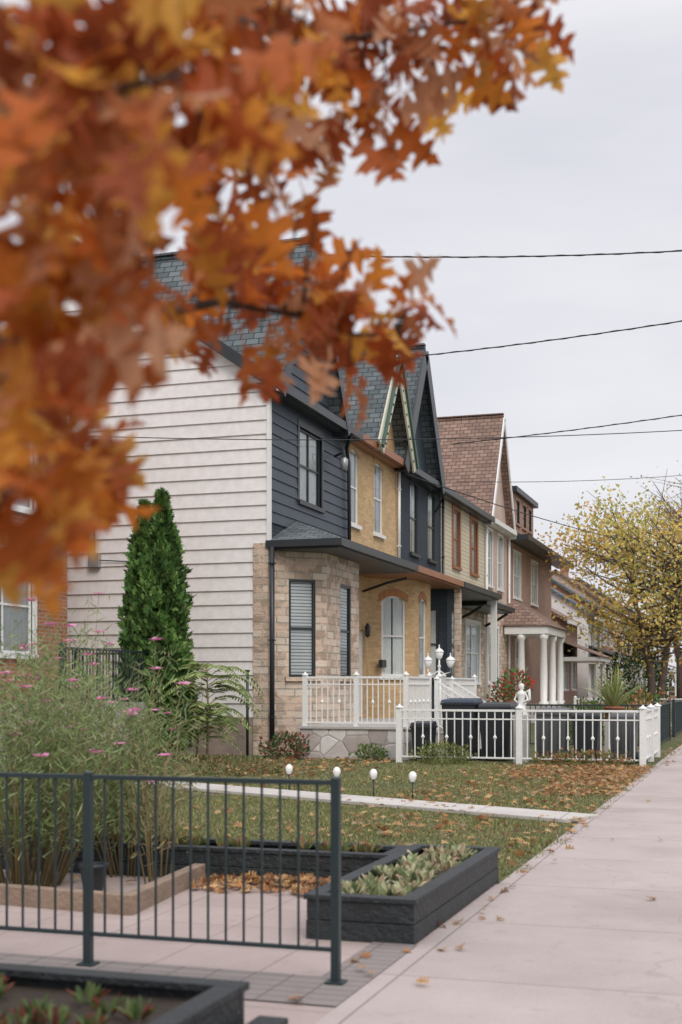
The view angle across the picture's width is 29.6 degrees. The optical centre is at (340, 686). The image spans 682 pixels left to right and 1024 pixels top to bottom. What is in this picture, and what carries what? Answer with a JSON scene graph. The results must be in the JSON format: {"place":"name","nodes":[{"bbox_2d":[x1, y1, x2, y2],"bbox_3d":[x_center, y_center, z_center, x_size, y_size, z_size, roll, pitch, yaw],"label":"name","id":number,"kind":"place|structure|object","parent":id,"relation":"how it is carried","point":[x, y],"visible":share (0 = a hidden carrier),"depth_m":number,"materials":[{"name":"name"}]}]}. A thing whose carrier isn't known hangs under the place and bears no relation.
{"place":"outdoors","nodes":[
{"label":"outdoors","id":0,"kind":"place"},
{"bbox_2d":[247,1015,287,1023],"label":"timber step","id":1,"kind":"object","parent":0,"point":[259,1019],"visible":1,"depth_m":4.75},
{"bbox_2d":[0,0,681,686],"label":"sky","id":2,"kind":"structure","parent":0,"point":[594,166],"materials":[{"name":"white"}]},
{"bbox_2d":[0,691,681,1007],"bbox_3d":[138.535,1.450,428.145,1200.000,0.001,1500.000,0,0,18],"label":"ground","id":3,"kind":"structure","parent":0,"point":[672,743],"depth_m":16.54,"materials":[{"name":"green plant"}]},
{"bbox_2d":[4,678,75,703],"bbox_3d":[-5.280,0.755,22.698,1.593,1.939,2.031,0,0,-6],"label":"shrub","id":4,"kind":"object","parent":3,"relation":"on","point":[34,692],"visible":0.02,"depth_m":22.54,"materials":[{"name":"green plant"}]},
{"bbox_2d":[0,778,129,830],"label":"flower bed plants","id":5,"kind":"object","parent":3,"relation":"on","point":[15,805],"visible":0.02,"depth_m":12.39,"materials":[{"name":"green plant"}]},
{"bbox_2d":[0,370,155,771],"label":"walls","id":6,"kind":"structure","parent":3,"relation":"on","point":[43,612],"depth_m":24.51,"materials":[{"name":"red brick"}]},
{"bbox_2d":[0,444,38,658],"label":"windows","id":7,"kind":"structure","parent":6,"relation":"attached to","point":[10,614],"depth_m":23.93,"materials":[{"name":"white paint"}]},
{"bbox_2d":[58,641,154,703],"bbox_3d":[-4.976,-0.221,23.682,1.884,1.102,3.734,0,0,18],"label":"black iron railing","id":8,"kind":"object","parent":6,"relation":"on","point":[98,655],"visible":0.41,"depth_m":23.75,"materials":[{"name":"metal"}]},
{"bbox_2d":[0,592,180,833],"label":"cosmos shrub","id":9,"kind":"object","parent":3,"relation":"on","point":[39,643],"visible":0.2,"depth_m":11.15,"materials":[{"name":"green plant"}]},
{"bbox_2d":[0,963,249,1023],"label":"timber planter box","id":10,"kind":"object","parent":3,"relation":"on","point":[33,994],"visible":1,"depth_m":4.71,"materials":[{"name":"black wood"}]},
{"bbox_2d":[130,712,152,763],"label":"shrub","id":11,"kind":"object","parent":3,"relation":"on","point":[140,737],"visible":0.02,"depth_m":24.02,"materials":[{"name":"green plant"}]},
{"bbox_2d":[116,498,176,738],"bbox_3d":[-3.853,-1.134,25.361,1.314,5.167,1.428,0,0,-21],"label":"arborvitae tree","id":12,"kind":"object","parent":3,"relation":"on","point":[134,548],"visible":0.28,"depth_m":25.16,"materials":[{"name":"green plant"}]},
{"bbox_2d":[121,486,199,759],"bbox_3d":[-3.492,-1.217,25.059,1.670,5.334,1.519,0,0,18],"label":"arborvitae tree","id":13,"kind":"object","parent":3,"relation":"on","point":[159,561],"visible":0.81,"depth_m":24.75,"materials":[{"name":"green plant"}]},
{"bbox_2d":[0,252,358,755],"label":"walls","id":14,"kind":"structure","parent":3,"relation":"on","point":[217,490],"depth_m":27.44,"materials":[{"name":"wood"}]},
{"bbox_2d":[74,237,356,542],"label":"roof","id":15,"kind":"structure","parent":14,"relation":"on","point":[170,267],"depth_m":28.60,"materials":[{"name":"grey"}]},
{"bbox_2d":[88,251,418,741],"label":"trim","id":16,"kind":"structure","parent":14,"relation":"attached to","point":[369,560],"depth_m":27.46,"materials":[{"name":"black paint"}]},
{"bbox_2d":[284,419,353,681],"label":"windows","id":17,"kind":"structure","parent":14,"relation":"attached to","point":[301,627],"depth_m":28.75,"materials":[{"name":"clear glass"}]},
{"bbox_2d":[159,699,243,759],"bbox_3d":[-2.839,0.850,25.016,1.797,1.202,1.534,0,0,-29],"label":"sumac sapling","id":18,"kind":"object","parent":3,"relation":"on","point":[199,731],"visible":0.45,"depth_m":24.75,"materials":[{"name":"green plant"}]},
{"bbox_2d":[155,659,263,757],"bbox_3d":[-2.636,0.458,24.637,2.195,1.987,2.167,0,0,18],"label":"sumac sapling","id":19,"kind":"object","parent":3,"relation":"on","point":[206,674],"visible":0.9,"depth_m":24.53,"materials":[{"name":"green plant"}]},
{"bbox_2d":[160,752,314,776],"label":"flower bed plants","id":20,"kind":"object","parent":3,"relation":"on","point":[213,760],"visible":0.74,"depth_m":21.19,"materials":[{"name":"green plant"}]},
{"bbox_2d":[245,670,249,755],"bbox_3d":[-1.922,0.555,26.478,0.080,1.790,0.080,0,0,18],"label":"metal pole","id":21,"kind":"object","parent":3,"relation":"on","point":[247,718],"visible":0.65,"depth_m":26.46,"materials":[{"name":"black metal"}]},
{"bbox_2d":[0,869,497,979],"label":"patio","id":22,"kind":"structure","parent":3,"relation":"on","point":[275,960],"depth_m":7.53,"materials":[{"name":"grey concrete"}]},
{"bbox_2d":[0,606,144,886],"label":"cosmos shrub","id":23,"kind":"object","parent":22,"relation":"on","point":[19,745],"visible":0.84,"depth_m":9.14,"materials":[{"name":"green plant"}]},
{"bbox_2d":[77,861,108,890],"bbox_3d":[-1.724,1.330,8.966,0.216,0.200,0.216,0,0,18],"label":"black plant pot","id":24,"kind":"object","parent":22,"relation":"on","point":[98,875],"visible":0.61,"depth_m":8.91,"materials":[{"name":"plastic"}]},
{"bbox_2d":[0,863,204,915],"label":"timber garden edging","id":25,"kind":"object","parent":22,"relation":"on","point":[164,884],"visible":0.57,"depth_m":8.39,"materials":[{"name":"beige wood"}]},
{"bbox_2d":[41,636,217,877],"bbox_3d":[-1.610,0.522,9.854,1.297,1.861,1.391,0,0,18],"label":"cosmos shrub","id":26,"kind":"object","parent":22,"relation":"on","point":[130,831],"visible":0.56,"depth_m":9.76,"materials":[{"name":"green plant"}]},
{"bbox_2d":[103,706,217,883],"bbox_3d":[-1.337,0.794,9.384,0.800,1.315,0.691,0,0,18],"label":"cosmos shrub","id":27,"kind":"object","parent":22,"relation":"on","point":[148,865],"visible":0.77,"depth_m":9.35,"materials":[{"name":"green plant"}]},
{"bbox_2d":[0,831,407,883],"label":"timber planter box","id":28,"kind":"object","parent":22,"relation":"on","point":[354,856],"visible":0.48,"depth_m":9.62,"materials":[{"name":"wood"}]},
{"bbox_2d":[0,942,416,1005],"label":"paver edging","id":29,"kind":"object","parent":22,"relation":"on","point":[280,987],"visible":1,"depth_m":6.45,"materials":[{"name":"grey concrete"}]},
{"bbox_2d":[0,771,346,985],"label":"black metal railing","id":30,"kind":"object","parent":29,"relation":"on","point":[88,933],"visible":0.98,"depth_m":6.52,"materials":[{"name":"black metal"}]},
{"bbox_2d":[303,842,499,944],"bbox_3d":[0.481,1.283,8.437,0.664,0.334,2.474,0,0,18],"label":"timber planter box","id":31,"kind":"object","parent":22,"relation":"on","point":[414,894],"visible":1,"depth_m":7.68,"materials":[{"name":"wood"}]},
{"bbox_2d":[257,731,310,759],"bbox_3d":[-1.107,1.230,25.584,1.082,0.748,0.755,0,0,18],"label":"shrub","id":32,"kind":"object","parent":3,"relation":"on","point":[286,738],"visible":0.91,"depth_m":25.51,"materials":[{"name":"green plant"}]},
{"bbox_2d":[0,0,575,622],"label":"oak tree","id":33,"kind":"object","parent":3,"relation":"on","point":[88,114],"visible":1,"depth_m":1.87,"materials":[{"name":"orange plant"}]},
{"bbox_2d":[285,764,292,789],"bbox_3d":[-0.709,1.282,17.624,0.104,0.437,0.104,0,0,18],"label":"solar garden light","id":34,"kind":"object","parent":3,"relation":"on","point":[289,768],"visible":0.97,"depth_m":17.59,"materials":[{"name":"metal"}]},
{"bbox_2d":[244,1000,334,1023],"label":"patio","id":35,"kind":"structure","parent":3,"relation":"on","point":[299,1014],"depth_m":5.72,"materials":[{"name":"grey concrete"}]},
{"bbox_2d":[333,767,340,776],"bbox_3d":[-0.055,1.282,17.045,0.104,0.437,0.104,0,0,18],"label":"solar garden light","id":36,"kind":"object","parent":3,"relation":"on","point":[336,771],"visible":0.59,"depth_m":17.01,"materials":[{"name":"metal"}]},
{"bbox_2d":[4,719,680,1000],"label":"fallen leaves","id":37,"kind":"object","parent":3,"relation":"on","point":[269,880],"visible":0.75,"depth_m":16.09,"materials":[{"name":"brown plant"}]},
{"bbox_2d":[348,741,389,760],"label":"shrub","id":38,"kind":"object","parent":3,"relation":"on","point":[379,751],"visible":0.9,"depth_m":25.15,"materials":[{"name":"green plant"}]},
{"bbox_2d":[298,718,444,760],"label":"front terrace","id":39,"kind":"structure","parent":3,"relation":"on","point":[340,740],"depth_m":25.63,"materials":[{"name":"stone"}]},
{"bbox_2d":[302,671,484,748],"bbox_3d":[2.258,0.579,27.971,2.584,1.762,6.883,0,0,36],"label":"white porch railing","id":40,"kind":"object","parent":39,"relation":"on","point":[460,688],"visible":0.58,"depth_m":25.91,"materials":[{"name":"paint"}]},
{"bbox_2d":[424,645,454,722],"bbox_3d":[2.129,-0.060,27.952,0.710,1.700,0.200,0,0,18],"label":"three lantern lamp","id":41,"kind":"object","parent":39,"relation":"on","point":[450,659],"visible":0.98,"depth_m":27.91,"materials":[{"name":"white metal"}]},
{"bbox_2d":[370,769,376,795],"bbox_3d":[0.419,1.282,16.628,0.104,0.437,0.104,0,0,18],"label":"solar garden light","id":42,"kind":"object","parent":3,"relation":"on","point":[373,774],"visible":0.97,"depth_m":16.60,"materials":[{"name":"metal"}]},
{"bbox_2d":[349,423,429,717],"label":"walls","id":43,"kind":"structure","parent":3,"relation":"on","point":[369,607],"depth_m":34.13,"materials":[{"name":"yellow brick"}]},
{"bbox_2d":[341,352,411,465],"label":"roof","id":44,"kind":"structure","parent":43,"relation":"on","point":[375,390],"depth_m":34.48,"materials":[{"name":"grey"}]},
{"bbox_2d":[349,443,426,716],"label":"windows","id":45,"kind":"structure","parent":43,"relation":"attached to","point":[393,600],"depth_m":34.35,"materials":[{"name":"white paint"}]},
{"bbox_2d":[350,356,463,667],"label":"trim","id":46,"kind":"structure","parent":43,"relation":"attached to","point":[381,452],"depth_m":34.44,"materials":[{"name":"white paint"}]},
{"bbox_2d":[409,771,416,799],"bbox_3d":[0.898,1.282,16.158,0.104,0.437,0.104,0,0,18],"label":"solar garden light","id":47,"kind":"object","parent":3,"relation":"on","point":[412,776],"visible":0.97,"depth_m":16.13,"materials":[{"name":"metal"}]},
{"bbox_2d":[410,721,437,760],"bbox_3d":[1.607,1.060,24.944,0.440,0.780,0.545,0,0,18],"label":"wheelie bin","id":48,"kind":"object","parent":3,"relation":"on","point":[426,732],"visible":0.65,"depth_m":24.73,"materials":[{"name":"black plastic"}]},
{"bbox_2d":[401,411,453,717],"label":"walls","id":49,"kind":"structure","parent":3,"relation":"on","point":[442,601],"depth_m":38.65,"materials":[{"name":"blue paint"}]},
{"bbox_2d":[363,343,439,481],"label":"roof","id":50,"kind":"structure","parent":49,"relation":"on","point":[427,433],"depth_m":38.88,"materials":[{"name":"grey wood"}]},
{"bbox_2d":[409,479,453,682],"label":"windows","id":51,"kind":"structure","parent":49,"relation":"attached to","point":[434,614],"depth_m":38.68,"materials":[{"name":"clear glass"}]},
{"bbox_2d":[394,348,501,701],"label":"trim","id":52,"kind":"structure","parent":49,"relation":"attached to","point":[469,592],"depth_m":38.65,"materials":[{"name":"paint"}]},
{"bbox_2d":[404,473,673,549],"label":"overhead wire","id":53,"kind":"object","parent":49,"relation":"attached to","point":[506,507],"visible":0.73,"depth_m":42.44,"materials":[{"name":"rubber"}]},
{"bbox_2d":[408,739,476,764],"bbox_3d":[1.863,1.290,23.991,1.348,0.651,0.677,0,0,18],"label":"shrub","id":54,"kind":"object","parent":3,"relation":"on","point":[447,752],"visible":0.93,"depth_m":23.94,"materials":[{"name":"green plant"}]},
{"bbox_2d":[440,698,482,759],"bbox_3d":[2.394,0.840,25.425,0.700,1.220,0.845,0,0,18],"label":"wheelie bin","id":55,"kind":"object","parent":3,"relation":"on","point":[461,703],"visible":0.73,"depth_m":25.08,"materials":[{"name":"black plastic"}]},
{"bbox_2d":[441,498,484,702],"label":"walls","id":56,"kind":"structure","parent":3,"relation":"on","point":[463,574],"depth_m":45.14,"materials":[{"name":"brick"}]},
{"bbox_2d":[452,504,481,684],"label":"windows","id":57,"kind":"structure","parent":56,"relation":"attached to","point":[472,648],"depth_m":46.24,"materials":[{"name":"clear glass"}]},
{"bbox_2d":[488,466,506,701],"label":"walls","id":58,"kind":"structure","parent":3,"relation":"on","point":[499,513],"depth_m":51.27,"materials":[{"name":"wood"}]},
{"bbox_2d":[437,413,513,528],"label":"roof","id":59,"kind":"structure","parent":58,"relation":"on","point":[473,465],"depth_m":49.90,"materials":[{"name":"brown"}]},
{"bbox_2d":[441,491,514,701],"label":"trim","id":60,"kind":"structure","parent":58,"relation":"attached to","point":[469,508],"depth_m":45.96,"materials":[{"name":"white paint"}]},
{"bbox_2d":[488,526,504,684],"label":"windows","id":61,"kind":"structure","parent":58,"relation":"attached to","point":[500,536],"depth_m":49.81,"materials":[{"name":"white paint"}]},
{"bbox_2d":[483,417,516,692],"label":"trim","id":62,"kind":"structure","parent":58,"relation":"attached to","point":[508,532],"depth_m":50.95,"materials":[{"name":"white paint"}]},
{"bbox_2d":[478,702,516,756],"bbox_3d":[3.090,0.880,25.305,0.660,1.140,0.845,0,0,18],"label":"wheelie bin","id":63,"kind":"object","parent":3,"relation":"on","point":[507,723],"visible":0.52,"depth_m":24.96,"materials":[{"name":"black plastic"}]},
{"bbox_2d":[485,681,516,701],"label":"shrub","id":64,"kind":"object","parent":3,"relation":"on","point":[500,697],"visible":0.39,"depth_m":28.05,"materials":[{"name":"plant"}]},
{"bbox_2d":[495,667,535,703],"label":"shrub","id":65,"kind":"object","parent":3,"relation":"on","point":[506,695],"visible":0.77,"depth_m":27.32,"materials":[{"name":"plant"}]},
{"bbox_2d":[512,683,530,762],"bbox_3d":[3.426,0.695,24.432,0.337,1.510,0.320,0,0,18],"label":"garden statue","id":66,"kind":"object","parent":3,"relation":"on","point":[521,694],"visible":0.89,"depth_m":24.35,"materials":[{"name":"stone"}]},
{"bbox_2d":[395,702,661,765],"bbox_3d":[3.806,0.904,25.518,4.694,1.152,3.664,0,0,18],"label":"white yard fence","id":67,"kind":"object","parent":3,"relation":"on","point":[649,720],"visible":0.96,"depth_m":23.93,"materials":[{"name":"metal"}]},
{"bbox_2d":[507,492,550,703],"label":"walls","id":68,"kind":"structure","parent":3,"relation":"on","point":[532,653],"depth_m":58.28,"materials":[{"name":"brown brick"}]},
{"bbox_2d":[513,497,538,689],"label":"windows","id":69,"kind":"structure","parent":68,"relation":"attached to","point":[516,576],"depth_m":56.41,"materials":[{"name":"white paint"}]},
{"bbox_2d":[503,598,567,630],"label":"roof","id":70,"kind":"structure","parent":68,"relation":"on","point":[524,614],"depth_m":51.91,"materials":[{"name":"brown tile"}]},
{"bbox_2d":[504,486,573,722],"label":"trim","id":71,"kind":"structure","parent":68,"relation":"attached to","point":[535,547],"depth_m":53.57,"materials":[{"name":"white paint"}]},
{"bbox_2d":[533,708,571,761],"bbox_3d":[4.075,0.930,24.776,0.640,1.040,0.745,0,0,18],"label":"wheelie bin","id":72,"kind":"object","parent":3,"relation":"on","point":[555,733],"visible":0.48,"depth_m":24.47,"materials":[{"name":"grey plastic"}]},
{"bbox_2d":[551,615,576,702],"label":"walls","id":73,"kind":"structure","parent":3,"relation":"on","point":[571,637],"depth_m":68.58,"materials":[{"name":"brown brick"}]},
{"bbox_2d":[563,655,576,690],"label":"columns","id":74,"kind":"structure","parent":73,"relation":"attached to","point":[573,676],"depth_m":69.43,"materials":[{"name":"white paint"}]},
{"bbox_2d":[551,607,611,658],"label":"roof","id":75,"kind":"structure","parent":73,"relation":"on","point":[556,613],"depth_m":67.03,"materials":[{"name":"grey"}]},
{"bbox_2d":[551,592,600,701],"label":"walls","id":76,"kind":"structure","parent":3,"relation":"on","point":[583,675],"depth_m":73.42,"materials":[{"name":"white"}]},
{"bbox_2d":[551,587,624,658],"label":"roof","id":77,"kind":"structure","parent":76,"relation":"on","point":[562,596],"depth_m":73.64,"materials":[{"name":"grey"}]},
{"bbox_2d":[563,620,612,709],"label":"trim","id":78,"kind":"structure","parent":76,"relation":"attached to","point":[602,660],"depth_m":65.84,"materials":[{"name":"white paint"}]},
{"bbox_2d":[590,623,599,690],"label":"windows","id":79,"kind":"structure","parent":76,"relation":"attached to","point":[591,668],"depth_m":75.51,"materials":[{"name":"white paint"}]},
{"bbox_2d":[529,747,638,767],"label":"fallen leaves","id":80,"kind":"object","parent":3,"relation":"on","point":[558,755],"visible":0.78,"depth_m":23.11,"materials":[{"name":"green plant"}]},
{"bbox_2d":[487,698,681,745],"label":"black iron yard fence","id":81,"kind":"object","parent":3,"relation":"on","point":[665,721],"visible":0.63,"depth_m":33.47,"materials":[{"name":"metal"}]},
{"bbox_2d":[571,712,602,761],"bbox_3d":[4.694,0.960,24.576,0.540,0.980,0.695,0,0,18],"label":"wheelie bin","id":82,"kind":"object","parent":3,"relation":"on","point":[588,733],"visible":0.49,"depth_m":24.29,"materials":[{"name":"black plastic"}]},
{"bbox_2d":[551,577,643,708],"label":"brick cottage","id":83,"kind":"structure","parent":3,"relation":"on","point":[565,590],"depth_m":82.04,"materials":[{"name":"grey"}]},
{"bbox_2d":[603,621,613,684],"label":"windows","id":84,"kind":"structure","parent":83,"relation":"in","point":[604,643],"depth_m":83.96,"materials":[{"name":"white paint"}]},
{"bbox_2d":[563,695,639,742],"bbox_3d":[6.521,0.928,32.983,2.613,1.500,3.933,0,0,18],"label":"hedge","id":85,"kind":"object","parent":3,"relation":"on","point":[592,708],"visible":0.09,"depth_m":32.68,"materials":[{"name":"green plant"}]},
{"bbox_2d":[551,569,659,691],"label":"brick cottage","id":86,"kind":"structure","parent":3,"relation":"on","point":[564,579],"depth_m":91.32,"materials":[{"name":"brown"}]},
{"bbox_2d":[535,472,681,701],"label":"yellow maple tree","id":87,"kind":"object","parent":3,"relation":"on","point":[624,558],"visible":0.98,"depth_m":55.77,"materials":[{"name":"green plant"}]},
{"bbox_2d":[589,617,633,701],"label":"trim","id":88,"kind":"structure","parent":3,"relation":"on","point":[601,620],"depth_m":75.43,"materials":[{"name":"white paint"}]},
{"bbox_2d":[581,666,642,758],"bbox_3d":[5.411,0.485,25.791,1.313,1.930,1.422,0,0,-13],"label":"potted yucca","id":89,"kind":"object","parent":3,"relation":"on","point":[611,693],"visible":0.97,"depth_m":25.65,"materials":[{"name":"plant"}]},
{"bbox_2d":[560,569,670,702],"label":"brick cottage","id":90,"kind":"structure","parent":3,"relation":"on","point":[587,586],"depth_m":102.99,"materials":[{"name":"brown"}]},
{"bbox_2d":[608,712,639,762],"bbox_3d":[5.329,0.970,24.265,0.540,0.960,0.695,0,0,18],"label":"wheelie bin","id":91,"kind":"object","parent":3,"relation":"on","point":[621,735],"visible":0.76,"depth_m":23.99,"materials":[{"name":"grey plastic"}]},
{"bbox_2d":[573,696,681,725],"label":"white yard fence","id":92,"kind":"object","parent":3,"relation":"on","point":[575,698],"visible":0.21,"depth_m":46.51,"materials":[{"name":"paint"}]},
{"bbox_2d":[581,481,681,700],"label":"yellow maple tree","id":93,"kind":"object","parent":3,"relation":"on","point":[678,654],"visible":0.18,"depth_m":75.24,"materials":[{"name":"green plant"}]},
{"bbox_2d":[597,641,680,709],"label":"hedge","id":94,"kind":"object","parent":3,"relation":"on","point":[626,667],"visible":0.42,"depth_m":58.12,"materials":[{"name":"green plant"}]},
{"bbox_2d":[624,695,660,738],"bbox_3d":[8.057,0.937,35.242,1.512,1.463,2.117,0,0,18],"label":"autumn shrub","id":95,"kind":"object","parent":3,"relation":"on","point":[635,699],"visible":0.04,"depth_m":35.16,"materials":[{"name":"red plant"}]},
{"bbox_2d":[622,684,671,713],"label":"hedge","id":96,"kind":"object","parent":3,"relation":"on","point":[649,696],"visible":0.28,"depth_m":41.30,"materials":[{"name":"green plant"}]},
{"bbox_2d":[630,460,681,641],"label":"maple tree","id":97,"kind":"object","parent":3,"relation":"on","point":[673,513],"visible":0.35,"depth_m":69.43,"materials":[{"name":"yellow plant"}]},
{"bbox_2d":[665,668,674,694],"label":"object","id":98,"kind":"object","parent":3,"relation":"on","point":[671,686],"depth_m":186.03,"materials":[{"name":"green plant"}]},
{"bbox_2d":[669,670,675,702],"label":"trim","id":99,"kind":"structure","parent":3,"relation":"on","point":[674,696],"depth_m":114.72,"materials":[{"name":"white paint"}]},
{"bbox_2d":[135,781,598,822],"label":"garden path","id":100,"kind":"structure","parent":0,"point":[530,814],"depth_m":15.42,"materials":[{"name":"concrete"}]},
{"bbox_2d":[315,745,681,1023],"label":"sidewalk","id":101,"kind":"structure","parent":0,"point":[586,930],"depth_m":7.24,"materials":[{"name":"concrete"}]},
{"label":"road","id":102,"kind":"structure","parent":0,"visible":0},
{"bbox_3d":[12.471,-4.450,27.496,1.600,12.200,0.438,0,0,18],"label":"utility pole","id":103,"kind":"object","parent":102,"relation":"on","visible":0},
{"bbox_2d":[115,430,681,439],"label":"overhead wire","id":104,"kind":"object","parent":103,"relation":"attached to","point":[398,439],"visible":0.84,"depth_m":25.48,"materials":[{"name":"rubber"}]},
{"bbox_2d":[372,250,681,257],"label":"overhead wire","id":105,"kind":"object","parent":103,"relation":"attached to","point":[528,256],"visible":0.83,"depth_m":28.57,"materials":[{"name":"rubber"}]},
{"bbox_2d":[398,320,681,357],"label":"overhead wire","id":106,"kind":"object","parent":103,"relation":"attached to","point":[553,339],"visible":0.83,"depth_m":31.73,"materials":[{"name":"rubber"}]},
{"bbox_3d":[14.838,-3.450,35.139,0.299,10.200,0.299,0,0,18],"label":"utility pole","id":107,"kind":"object","parent":102,"relation":"on","visible":0},
{"bbox_2d":[452,415,681,443],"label":"overhead wire","id":108,"kind":"object","parent":107,"relation":"attached to","point":[571,430],"visible":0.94,"depth_m":39.26,"materials":[{"name":"rubber"}]},
{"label":"utility pole","id":109,"kind":"object","parent":102,"relation":"on","visible":0},
{"bbox_2d":[457,475,681,481],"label":"overhead wire","id":110,"kind":"object","parent":109,"relation":"attached to","point":[593,480],"visible":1,"depth_m":43.37,"materials":[{"name":"rubber"}]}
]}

